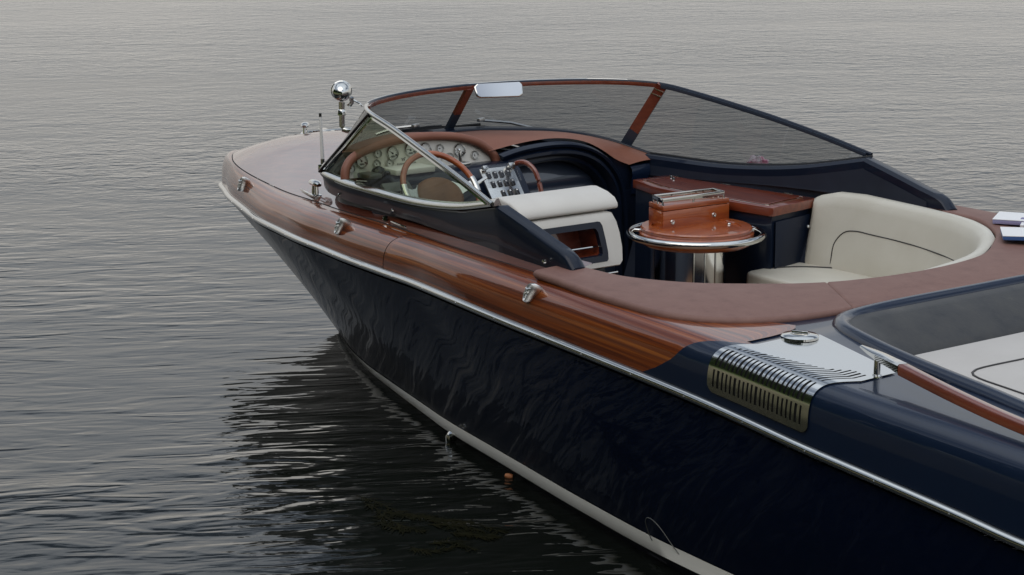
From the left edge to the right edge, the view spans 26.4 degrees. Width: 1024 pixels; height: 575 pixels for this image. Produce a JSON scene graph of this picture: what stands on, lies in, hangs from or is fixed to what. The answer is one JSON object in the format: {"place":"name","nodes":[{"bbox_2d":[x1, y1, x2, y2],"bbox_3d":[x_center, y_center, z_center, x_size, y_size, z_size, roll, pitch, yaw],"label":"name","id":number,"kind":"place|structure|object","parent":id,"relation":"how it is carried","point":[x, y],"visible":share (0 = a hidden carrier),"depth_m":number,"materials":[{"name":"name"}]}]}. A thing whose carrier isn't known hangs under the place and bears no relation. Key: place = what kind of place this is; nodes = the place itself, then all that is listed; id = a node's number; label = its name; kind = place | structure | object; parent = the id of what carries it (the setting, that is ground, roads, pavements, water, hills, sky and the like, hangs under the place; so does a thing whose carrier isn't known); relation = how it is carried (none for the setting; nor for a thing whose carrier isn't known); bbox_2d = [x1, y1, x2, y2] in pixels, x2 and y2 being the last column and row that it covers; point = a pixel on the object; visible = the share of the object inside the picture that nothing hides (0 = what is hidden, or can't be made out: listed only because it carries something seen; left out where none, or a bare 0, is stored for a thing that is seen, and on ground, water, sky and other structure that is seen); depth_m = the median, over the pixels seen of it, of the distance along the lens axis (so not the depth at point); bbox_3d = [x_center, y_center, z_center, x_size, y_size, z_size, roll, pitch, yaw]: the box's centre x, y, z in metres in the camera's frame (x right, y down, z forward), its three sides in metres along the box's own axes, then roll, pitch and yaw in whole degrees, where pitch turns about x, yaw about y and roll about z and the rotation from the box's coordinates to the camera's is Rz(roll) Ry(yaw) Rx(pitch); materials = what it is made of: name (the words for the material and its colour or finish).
{"place":"outdoors","nodes":[
{"label":"outdoors","id":0,"kind":"place"},
{"bbox_2d":[0,0,1023,574],"bbox_3d":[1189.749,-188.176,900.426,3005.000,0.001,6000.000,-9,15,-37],"label":"lake water","id":1,"kind":"structure","parent":0,"point":[190,384],"depth_m":14.98,"materials":[{"name":"black liquid"}]},
{"bbox_2d":[356,495,510,555],"bbox_3d":[-0.367,0.932,8.691,0.510,0.006,0.896,-9,15,-37],"label":"water weed","id":2,"kind":"object","parent":1,"relation":"on","point":[462,532],"visible":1,"depth_m":8.63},
{"bbox_2d":[505,473,512,478],"bbox_3d":[-0.013,0.802,9.295,0.036,0.025,0.024,4,13,18],"label":"cork float","id":3,"kind":"object","parent":1,"relation":"on","point":[508,475],"visible":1,"depth_m":9.29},
{"bbox_2d":[218,78,1023,574],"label":"motorboat","id":4,"kind":"object","parent":1,"relation":"on","point":[632,304],"visible":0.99,"depth_m":8.74,"materials":[{"name":"blue"}]},
{"bbox_2d":[645,517,679,554],"bbox_3d":[0.595,0.965,8.066,0.075,0.208,0.283,-9,15,-37],"label":"trailing line","id":5,"kind":"object","parent":4,"relation":"hanging from","point":[661,530],"visible":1,"depth_m":8.06,"materials":[{"name":"grey fabric"}]},
{"bbox_2d":[993,211,1023,224],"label":"magazine","id":6,"kind":"object","parent":4,"relation":"on","point":[1011,218],"visible":1,"depth_m":9.48,"materials":[{"name":"white paper"}]},
{"bbox_2d":[1000,227,1023,240],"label":"magazine","id":7,"kind":"object","parent":4,"relation":"on","point":[1012,233],"visible":1,"depth_m":9.12,"materials":[{"name":"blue paper"}]}
]}

